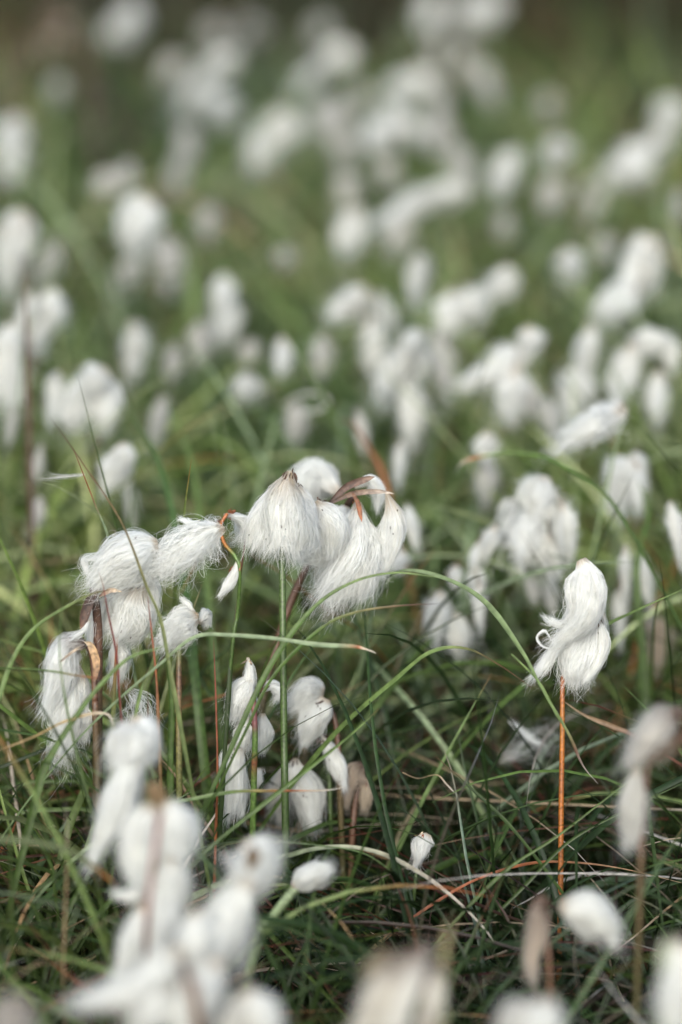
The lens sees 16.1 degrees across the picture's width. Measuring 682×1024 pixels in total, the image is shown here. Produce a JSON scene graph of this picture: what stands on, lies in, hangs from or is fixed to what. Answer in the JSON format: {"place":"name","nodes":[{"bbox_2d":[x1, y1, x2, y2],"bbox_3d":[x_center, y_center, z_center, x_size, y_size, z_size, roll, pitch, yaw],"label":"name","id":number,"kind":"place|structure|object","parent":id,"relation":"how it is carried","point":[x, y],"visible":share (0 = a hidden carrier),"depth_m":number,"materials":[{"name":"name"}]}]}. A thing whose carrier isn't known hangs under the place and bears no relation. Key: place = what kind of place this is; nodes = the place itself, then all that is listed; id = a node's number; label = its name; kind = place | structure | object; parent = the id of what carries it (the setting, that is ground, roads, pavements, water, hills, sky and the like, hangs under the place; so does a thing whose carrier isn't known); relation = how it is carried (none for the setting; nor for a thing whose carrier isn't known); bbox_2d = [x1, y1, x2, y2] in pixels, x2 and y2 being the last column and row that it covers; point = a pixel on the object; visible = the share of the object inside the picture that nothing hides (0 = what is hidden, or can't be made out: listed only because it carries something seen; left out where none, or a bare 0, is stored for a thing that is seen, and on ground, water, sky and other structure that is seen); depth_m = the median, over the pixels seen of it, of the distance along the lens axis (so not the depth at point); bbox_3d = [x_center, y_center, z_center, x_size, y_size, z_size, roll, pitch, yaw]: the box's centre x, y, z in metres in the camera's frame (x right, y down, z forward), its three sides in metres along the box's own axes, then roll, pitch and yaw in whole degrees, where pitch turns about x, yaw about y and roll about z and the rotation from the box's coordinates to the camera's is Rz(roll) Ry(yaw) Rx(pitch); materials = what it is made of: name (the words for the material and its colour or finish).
{"place":"outdoors","nodes":[
{"label":"outdoors","id":0,"kind":"place"},
{"bbox_2d":[0,0,681,1023],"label":"ground","id":1,"kind":"structure","parent":0,"point":[431,892],"depth_m":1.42,"materials":[{"name":"plant"}]},
{"bbox_2d":[0,321,38,550],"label":"cottongrass plant","id":2,"kind":"object","parent":1,"relation":"on","point":[11,346],"visible":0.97,"depth_m":1.61,"materials":[{"name":"plant"}]},
{"bbox_2d":[0,115,39,286],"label":"cottongrass plant","id":3,"kind":"object","parent":1,"relation":"on","point":[14,154],"visible":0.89,"depth_m":2.26,"materials":[{"name":"plant"}]},
{"bbox_2d":[0,984,44,1023],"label":"cottongrass plant","id":4,"kind":"object","parent":1,"relation":"on","point":[16,1009],"visible":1,"depth_m":0.95,"materials":[{"name":"plant"}]},
{"bbox_2d":[0,209,49,436],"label":"cottongrass plant","id":5,"kind":"object","parent":1,"relation":"on","point":[16,239],"visible":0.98,"depth_m":1.81,"materials":[{"name":"plant"}]},
{"bbox_2d":[24,255,44,789],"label":"grass blade","id":6,"kind":"object","parent":1,"relation":"on","point":[29,466],"depth_m":1.50,"materials":[{"name":"plant"}]},
{"bbox_2d":[10,285,85,499],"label":"cottongrass plant","id":7,"kind":"object","parent":1,"relation":"on","point":[49,306],"visible":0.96,"depth_m":1.70,"materials":[{"name":"plant"}]},
{"bbox_2d":[31,236,68,378],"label":"cottongrass plant","id":8,"kind":"object","parent":1,"relation":"on","point":[47,251],"visible":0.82,"depth_m":1.89,"materials":[{"name":"plant"}]},
{"bbox_2d":[26,620,107,1011],"bbox_3d":[-0.144,0.168,1.273,0.044,0.220,0.074,0,22,0],"label":"cottongrass plant","id":9,"kind":"object","parent":1,"relation":"on","point":[78,690],"visible":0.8,"depth_m":1.26,"materials":[{"name":"plant"}]},
{"bbox_2d":[0,644,168,951],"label":"grass blade","id":10,"kind":"object","parent":1,"relation":"on","point":[39,781],"depth_m":1.22,"materials":[{"name":"plant"}]},
{"bbox_2d":[40,357,129,519],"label":"cottongrass plant","id":11,"kind":"object","parent":1,"relation":"on","point":[102,392],"visible":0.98,"depth_m":1.57,"materials":[{"name":"plant"}]},
{"bbox_2d":[83,34,114,267],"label":"heath twig","id":12,"kind":"object","parent":1,"relation":"on","point":[93,129],"visible":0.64,"depth_m":2.45,"materials":[{"name":"plant"}]},
{"bbox_2d":[28,0,191,283],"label":"heath twig","id":13,"kind":"object","parent":1,"relation":"on","point":[98,86],"visible":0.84,"depth_m":2.45,"materials":[{"name":"green plant"}]},
{"bbox_2d":[64,527,163,953],"bbox_3d":[-0.129,0.141,1.286,0.047,0.263,0.087,11,24,26],"label":"cottongrass plant","id":14,"kind":"object","parent":1,"relation":"on","point":[115,566],"visible":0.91,"depth_m":1.26,"materials":[{"name":"plant"}]},
{"bbox_2d":[87,157,140,324],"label":"cottongrass plant","id":15,"kind":"object","parent":1,"relation":"on","point":[107,180],"visible":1,"depth_m":2.10,"materials":[{"name":"plant"}]},
{"bbox_2d":[72,709,167,1022],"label":"cottongrass plant","id":16,"kind":"object","parent":1,"relation":"on","point":[132,747],"visible":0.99,"depth_m":1.16,"materials":[{"name":"plant"}]},
{"bbox_2d":[87,0,153,162],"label":"cottongrass plant","id":17,"kind":"object","parent":1,"relation":"on","point":[133,13],"visible":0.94,"depth_m":2.81,"materials":[{"name":"plant"}]},
{"bbox_2d":[91,441,157,699],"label":"cottongrass plant","id":18,"kind":"object","parent":1,"relation":"on","point":[118,463],"visible":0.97,"depth_m":1.49,"materials":[{"name":"plant"}]},
{"bbox_2d":[42,908,231,1023],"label":"cottongrass plant","id":19,"kind":"object","parent":1,"relation":"on","point":[146,988],"visible":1,"depth_m":1.00,"materials":[{"name":"plant"}]},
{"bbox_2d":[107,191,166,393],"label":"cottongrass plant","id":20,"kind":"object","parent":1,"relation":"on","point":[141,218],"visible":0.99,"depth_m":1.85,"materials":[{"name":"plant"}]},
{"bbox_2d":[112,318,164,523],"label":"cottongrass plant","id":21,"kind":"object","parent":1,"relation":"on","point":[142,342],"visible":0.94,"depth_m":1.72,"materials":[{"name":"plant"}]},
{"bbox_2d":[50,417,229,1002],"bbox_3d":[-0.098,0.117,1.261,0.132,0.323,0.014,20,29,41],"label":"grass blade","id":22,"kind":"object","parent":1,"relation":"on","point":[178,716],"depth_m":1.24,"materials":[{"name":"plant"}]},
{"bbox_2d":[104,233,197,384],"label":"cottongrass plant","id":23,"kind":"object","parent":1,"relation":"on","point":[172,258],"visible":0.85,"depth_m":1.99,"materials":[{"name":"plant"}]},
{"bbox_2d":[98,779,209,984],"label":"cottongrass plant","id":24,"kind":"object","parent":1,"relation":"on","point":[154,918],"visible":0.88,"depth_m":1.09,"materials":[{"name":"plant"}]},
{"bbox_2d":[142,393,183,514],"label":"cottongrass plant","id":25,"kind":"object","parent":1,"relation":"on","point":[159,416],"visible":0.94,"depth_m":1.62,"materials":[{"name":"plant"}]},
{"bbox_2d":[109,321,220,887],"bbox_3d":[-0.105,0.067,1.448,0.014,0.277,0.340,-5,22,-13],"label":"grass blade","id":26,"kind":"object","parent":1,"relation":"on","point":[193,665],"depth_m":1.34,"materials":[{"name":"plant"}]},
{"bbox_2d":[144,592,212,918],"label":"cottongrass plant","id":27,"kind":"object","parent":1,"relation":"on","point":[182,622],"visible":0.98,"depth_m":1.26,"materials":[{"name":"plant"}]},
{"bbox_2d":[116,507,249,903],"bbox_3d":[-0.082,0.125,1.311,0.066,0.272,0.075,12,24,27],"label":"cottongrass plant","id":28,"kind":"object","parent":1,"relation":"on","point":[188,545],"visible":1,"depth_m":1.26,"materials":[{"name":"plant"}]},
{"bbox_2d":[159,123,214,323],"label":"cottongrass plant","id":29,"kind":"object","parent":1,"relation":"on","point":[188,143],"visible":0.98,"depth_m":2.33,"materials":[{"name":"plant"}]},
{"bbox_2d":[2,632,374,835],"bbox_3d":[-0.110,0.169,1.270,0.256,0.220,0.015,-2,22,-6],"label":"grass blade","id":30,"kind":"object","parent":1,"relation":"on","point":[308,643],"depth_m":1.24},
{"bbox_2d":[159,321,221,506],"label":"cottongrass plant","id":31,"kind":"object","parent":1,"relation":"on","point":[173,357],"visible":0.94,"depth_m":1.75,"materials":[{"name":"plant"}]},
{"bbox_2d":[162,393,232,855],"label":"grass blade","id":32,"kind":"object","parent":1,"relation":"on","point":[207,598],"depth_m":1.43,"materials":[{"name":"plant"}]},
{"bbox_2d":[156,47,258,259],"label":"cottongrass plant","id":33,"kind":"object","parent":1,"relation":"on","point":[220,65],"visible":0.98,"depth_m":2.57,"materials":[{"name":"plant"}]},
{"bbox_2d":[197,81,243,248],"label":"cottongrass plant","id":34,"kind":"object","parent":1,"relation":"on","point":[224,102],"visible":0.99,"depth_m":2.48,"materials":[{"name":"plant"}]},
{"bbox_2d":[204,271,248,501],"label":"cottongrass plant","id":35,"kind":"object","parent":1,"relation":"on","point":[223,291],"visible":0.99,"depth_m":1.83,"materials":[{"name":"plant"}]},
{"bbox_2d":[190,13,269,113],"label":"cottongrass plant","id":36,"kind":"object","parent":1,"relation":"on","point":[253,28],"visible":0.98,"depth_m":2.93,"materials":[{"name":"plant"}]},
{"bbox_2d":[166,829,300,1023],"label":"cottongrass plant","id":37,"kind":"object","parent":1,"relation":"on","point":[228,911],"visible":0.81,"depth_m":1.08,"materials":[{"name":"plant"}]},
{"bbox_2d":[101,710,376,985],"bbox_3d":[-0.063,0.203,1.238,0.191,0.180,0.010,-11,24,-25],"label":"grass blade","id":38,"kind":"object","parent":1,"relation":"on","point":[268,800],"depth_m":1.23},
{"bbox_2d":[213,657,279,979],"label":"cottongrass plant","id":39,"kind":"object","parent":1,"relation":"on","point":[260,731],"visible":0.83,"depth_m":1.28,"materials":[{"name":"plant"}]},
{"bbox_2d":[225,372,271,641],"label":"cottongrass plant","id":40,"kind":"object","parent":1,"relation":"on","point":[249,386],"visible":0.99,"depth_m":1.67,"materials":[{"name":"plant"}]},
{"bbox_2d":[212,982,288,1023],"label":"cottongrass plant","id":41,"kind":"object","parent":1,"relation":"on","point":[249,1004],"visible":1,"depth_m":0.98,"materials":[{"name":"plant"}]},
{"bbox_2d":[235,105,310,314],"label":"cottongrass plant","id":42,"kind":"object","parent":1,"relation":"on","point":[281,126],"visible":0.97,"depth_m":2.30,"materials":[{"name":"plant"}]},
{"bbox_2d":[237,469,328,1020],"bbox_3d":[-0.021,0.128,1.279,0.050,0.292,0.107,-7,23,-16],"label":"cottongrass plant","id":43,"kind":"object","parent":1,"relation":"on","point":[282,516],"visible":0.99,"depth_m":1.26,"materials":[{"name":"plant"}]},
{"bbox_2d":[242,856,342,990],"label":"cottongrass plant","id":44,"kind":"object","parent":1,"relation":"on","point":[312,875],"visible":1,"depth_m":1.20,"materials":[{"name":"plant"}]},
{"bbox_2d":[262,758,330,962],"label":"cottongrass plant","id":45,"kind":"object","parent":1,"relation":"on","point":[309,804],"visible":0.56,"depth_m":1.32,"materials":[{"name":"plant"}]},
{"bbox_2d":[189,604,426,855],"bbox_3d":[-0.035,0.162,1.272,0.176,0.230,0.018,-7,23,-18],"label":"grass blade","id":46,"kind":"object","parent":1,"relation":"on","point":[290,655],"depth_m":1.25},
{"bbox_2d":[183,572,440,864],"bbox_3d":[-0.035,0.154,1.272,0.182,0.245,0.020,-8,23,-20],"label":"grass blade","id":47,"kind":"object","parent":1,"relation":"on","point":[282,646],"depth_m":1.25,"materials":[{"name":"plant"}]},
{"bbox_2d":[277,676,349,988],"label":"cottongrass plant","id":48,"kind":"object","parent":1,"relation":"on","point":[306,699],"visible":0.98,"depth_m":1.31,"materials":[{"name":"plant"}]},
{"bbox_2d":[229,456,406,878],"bbox_3d":[-0.008,0.109,1.346,0.086,0.279,0.145,7,23,17],"label":"cottongrass plant","id":49,"kind":"object","parent":1,"relation":"on","point":[357,545],"visible":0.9,"depth_m":1.29,"materials":[{"name":"plant"}]},
{"bbox_2d":[277,39,360,175],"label":"cottongrass plant","id":50,"kind":"object","parent":1,"relation":"on","point":[336,56],"visible":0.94,"depth_m":2.63,"materials":[{"name":"plant"}]},
{"bbox_2d":[305,331,343,591],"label":"cottongrass plant","id":51,"kind":"object","parent":1,"relation":"on","point":[319,356],"visible":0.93,"depth_m":1.75,"materials":[{"name":"plant"}]},
{"bbox_2d":[316,733,350,971],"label":"cottongrass plant","id":52,"kind":"object","parent":1,"relation":"on","point":[336,765],"visible":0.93,"depth_m":1.32,"materials":[{"name":"plant"}]},
{"bbox_2d":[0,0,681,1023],"bbox_3d":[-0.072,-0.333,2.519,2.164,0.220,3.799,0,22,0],"label":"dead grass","id":53,"kind":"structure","parent":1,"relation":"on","point":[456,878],"depth_m":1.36,"materials":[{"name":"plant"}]},
{"bbox_2d":[0,0,681,153],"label":"heath scrub","id":54,"kind":"object","parent":1,"relation":"on","point":[557,37],"visible":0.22,"depth_m":3.20,"materials":[{"name":"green plant"}]},
{"bbox_2d":[313,81,377,273],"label":"cottongrass plant","id":55,"kind":"object","parent":1,"relation":"on","point":[337,112],"visible":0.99,"depth_m":2.41,"materials":[{"name":"plant"}]},
{"bbox_2d":[325,205,378,405],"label":"cottongrass plant","id":56,"kind":"object","parent":1,"relation":"on","point":[350,228],"visible":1,"depth_m":1.95,"materials":[{"name":"plant"}]},
{"bbox_2d":[335,762,372,980],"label":"cottongrass plant","id":57,"kind":"object","parent":1,"relation":"on","point":[358,786],"visible":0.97,"depth_m":1.33,"materials":[{"name":"plant"}]},
{"bbox_2d":[315,280,404,462],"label":"cottongrass plant","id":58,"kind":"object","parent":1,"relation":"on","point":[355,302],"visible":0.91,"depth_m":1.75,"materials":[{"name":"plant"}]},
{"bbox_2d":[354,92,427,286],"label":"cottongrass plant","id":59,"kind":"object","parent":1,"relation":"on","point":[379,133],"visible":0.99,"depth_m":2.31,"materials":[{"name":"plant"}]},
{"bbox_2d":[256,646,538,834],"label":"grass blade","id":60,"kind":"object","parent":1,"relation":"on","point":[323,746],"depth_m":1.29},
{"bbox_2d":[349,940,446,1023],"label":"cottongrass plant","id":61,"kind":"object","parent":1,"relation":"on","point":[393,986],"visible":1,"depth_m":0.98,"materials":[{"name":"plant"}]},
{"bbox_2d":[377,217,419,320],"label":"cottongrass plant","id":62,"kind":"object","parent":1,"relation":"on","point":[398,235],"visible":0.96,"depth_m":2.05,"materials":[{"name":"plant"}]},
{"bbox_2d":[361,321,446,612],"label":"cottongrass plant","id":63,"kind":"object","parent":1,"relation":"on","point":[411,352],"visible":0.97,"depth_m":1.65,"materials":[{"name":"plant"}]},
{"bbox_2d":[376,66,436,285],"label":"cottongrass plant","id":64,"kind":"object","parent":1,"relation":"on","point":[400,89],"visible":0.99,"depth_m":2.51,"materials":[{"name":"plant"}]},
{"bbox_2d":[388,500,426,774],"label":"cottongrass plant","id":65,"kind":"object","parent":1,"relation":"on","point":[413,529],"visible":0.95,"depth_m":1.46,"materials":[{"name":"plant"}]},
{"bbox_2d":[307,620,527,928],"bbox_3d":[0.042,0.158,1.393,0.015,0.148,0.186,-19,28,-39],"label":"grass blade","id":66,"kind":"object","parent":1,"relation":"on","point":[430,729],"depth_m":1.36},
{"bbox_2d":[400,253,436,493],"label":"cottongrass plant","id":67,"kind":"object","parent":1,"relation":"on","point":[417,271],"visible":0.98,"depth_m":1.84,"materials":[{"name":"plant"}]},
{"bbox_2d":[365,174,472,421],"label":"cottongrass plant","id":68,"kind":"object","parent":1,"relation":"on","point":[414,205],"visible":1,"depth_m":2.05,"materials":[{"name":"plant"}]},
{"bbox_2d":[325,569,559,862],"bbox_3d":[0.049,0.138,1.336,0.011,0.228,0.188,-17,28,-37],"label":"grass blade","id":69,"kind":"object","parent":1,"relation":"on","point":[493,611],"depth_m":1.29,"materials":[{"name":"plant"}]},
{"bbox_2d":[423,332,468,620],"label":"cottongrass plant","id":70,"kind":"object","parent":1,"relation":"on","point":[445,374],"visible":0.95,"depth_m":1.68,"materials":[{"name":"plant"}]},
{"bbox_2d":[417,589,479,831],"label":"cottongrass plant","id":71,"kind":"object","parent":1,"relation":"on","point":[458,633],"visible":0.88,"depth_m":1.43,"materials":[{"name":"plant"}]},
{"bbox_2d":[416,111,485,288],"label":"cottongrass plant","id":72,"kind":"object","parent":1,"relation":"on","point":[458,157],"visible":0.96,"depth_m":2.26,"materials":[{"name":"plant"}]},
{"bbox_2d":[446,563,493,832],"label":"cottongrass plant","id":73,"kind":"object","parent":1,"relation":"on","point":[477,584],"visible":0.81,"depth_m":1.43,"materials":[{"name":"plant"}]},
{"bbox_2d":[422,263,523,528],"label":"cottongrass plant","id":74,"kind":"object","parent":1,"relation":"on","point":[451,309],"visible":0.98,"depth_m":1.79,"materials":[{"name":"plant"}]},
{"bbox_2d":[446,0,508,145],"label":"cottongrass plant","id":75,"kind":"object","parent":1,"relation":"on","point":[471,14],"visible":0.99,"depth_m":2.89,"materials":[{"name":"plant"}]},
{"bbox_2d":[453,45,505,203],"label":"cottongrass plant","id":76,"kind":"object","parent":1,"relation":"on","point":[483,77],"visible":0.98,"depth_m":2.59,"materials":[{"name":"plant"}]},
{"bbox_2d":[466,460,505,674],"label":"cottongrass plant","id":77,"kind":"object","parent":1,"relation":"on","point":[487,474],"visible":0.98,"depth_m":1.57,"materials":[{"name":"plant"}]},
{"bbox_2d":[466,524,510,820],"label":"cottongrass plant","id":78,"kind":"object","parent":1,"relation":"on","point":[489,542],"visible":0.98,"depth_m":1.43,"materials":[{"name":"plant"}]},
{"bbox_2d":[440,325,547,640],"bbox_3d":[0.102,-0.003,1.655,0.074,0.257,0.052,0,22,0],"label":"cottongrass plant","id":79,"kind":"object","parent":1,"relation":"on","point":[506,363],"visible":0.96,"depth_m":1.62,"materials":[{"name":"plant"}]},
{"bbox_2d":[475,148,529,335],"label":"cottongrass plant","id":80,"kind":"object","parent":1,"relation":"on","point":[503,174],"visible":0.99,"depth_m":2.14,"materials":[{"name":"plant"}]},
{"bbox_2d":[490,990,569,1023],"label":"cottongrass plant","id":81,"kind":"object","parent":1,"relation":"on","point":[543,1010],"visible":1,"depth_m":0.96,"materials":[{"name":"plant"}]},
{"bbox_2d":[491,473,582,782],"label":"cottongrass plant","id":82,"kind":"object","parent":1,"relation":"on","point":[539,497],"visible":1,"depth_m":1.42,"materials":[{"name":"plant"}]},
{"bbox_2d":[518,383,570,641],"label":"cottongrass plant","id":83,"kind":"object","parent":1,"relation":"on","point":[532,402],"visible":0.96,"depth_m":1.59,"materials":[{"name":"plant"}]},
{"bbox_2d":[523,573,581,813],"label":"cottongrass plant","id":84,"kind":"object","parent":1,"relation":"on","point":[533,586],"visible":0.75,"depth_m":1.45,"materials":[{"name":"plant"}]},
{"bbox_2d":[529,177,575,384],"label":"cottongrass plant","id":85,"kind":"object","parent":1,"relation":"on","point":[549,194],"visible":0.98,"depth_m":2.16,"materials":[{"name":"plant"}]},
{"bbox_2d":[530,133,582,322],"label":"cottongrass plant","id":86,"kind":"object","parent":1,"relation":"on","point":[562,146],"visible":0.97,"depth_m":2.21,"materials":[{"name":"plant"}]},
{"bbox_2d":[520,558,610,1009],"bbox_3d":[0.111,0.150,1.278,0.045,0.250,0.087,8,23,20],"label":"cottongrass plant","id":87,"kind":"object","parent":1,"relation":"on","point":[578,648],"visible":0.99,"depth_m":1.26,"materials":[{"name":"plant"}]},
{"bbox_2d":[456,451,681,630],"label":"grass blade","id":88,"kind":"object","parent":1,"relation":"on","point":[575,473],"depth_m":1.38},
{"bbox_2d":[550,247,591,453],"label":"cottongrass plant","id":89,"kind":"object","parent":1,"relation":"on","point":[570,263],"visible":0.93,"depth_m":1.87,"materials":[{"name":"plant"}]},
{"bbox_2d":[516,890,632,1001],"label":"cottongrass plant","id":90,"kind":"object","parent":1,"relation":"on","point":[588,915],"visible":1,"depth_m":1.12,"materials":[{"name":"plant"}]},
{"bbox_2d":[544,319,608,571],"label":"cottongrass plant","id":91,"kind":"object","parent":1,"relation":"on","point":[586,350],"visible":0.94,"depth_m":1.68,"materials":[{"name":"plant"}]},
{"bbox_2d":[529,397,635,786],"bbox_3d":[0.141,0.066,1.455,0.080,0.277,0.030,-15,26,-33],"label":"cottongrass plant","id":92,"kind":"object","parent":1,"relation":"on","point":[594,424],"visible":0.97,"depth_m":1.41,"materials":[{"name":"plant"}]},
{"bbox_2d":[579,450,651,733],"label":"cottongrass plant","id":93,"kind":"object","parent":1,"relation":"on","point":[624,469],"visible":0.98,"depth_m":1.50,"materials":[{"name":"plant"}]},
{"bbox_2d":[575,233,670,521],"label":"cottongrass plant","id":94,"kind":"object","parent":1,"relation":"on","point":[642,268],"visible":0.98,"depth_m":1.76,"materials":[{"name":"plant"}]},
{"bbox_2d":[608,544,659,777],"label":"cottongrass plant","id":95,"kind":"object","parent":1,"relation":"on","point":[620,606],"visible":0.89,"depth_m":1.45,"materials":[{"name":"plant"}]},
{"bbox_2d":[594,126,674,233],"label":"cottongrass plant","id":96,"kind":"object","parent":1,"relation":"on","point":[637,156],"visible":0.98,"depth_m":2.24,"materials":[{"name":"plant"}]},
{"bbox_2d":[601,319,681,584],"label":"cottongrass plant","id":97,"kind":"object","parent":1,"relation":"on","point":[651,341],"visible":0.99,"depth_m":1.62,"materials":[{"name":"plant"}]},
{"bbox_2d":[604,702,681,1023],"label":"cottongrass plant","id":98,"kind":"object","parent":1,"relation":"on","point":[656,737],"visible":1,"depth_m":1.12,"materials":[{"name":"plant"}]},
{"bbox_2d":[633,479,653,877],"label":"grass blade","id":99,"kind":"object","parent":1,"relation":"on","point":[643,680],"depth_m":1.42,"materials":[{"name":"plant"}]},
{"bbox_2d":[640,937,681,1023],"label":"cottongrass plant","id":100,"kind":"object","parent":1,"relation":"on","point":[669,996],"visible":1,"depth_m":0.97,"materials":[{"name":"plant"}]},
{"bbox_2d":[651,95,681,234],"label":"cottongrass plant","id":101,"kind":"object","parent":1,"relation":"on","point":[668,111],"visible":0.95,"depth_m":2.35,"materials":[{"name":"plant"}]},
{"bbox_2d":[657,499,681,834],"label":"cottongrass plant","id":102,"kind":"object","parent":1,"relation":"on","point":[674,526],"visible":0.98,"depth_m":1.41,"materials":[{"name":"plant"}]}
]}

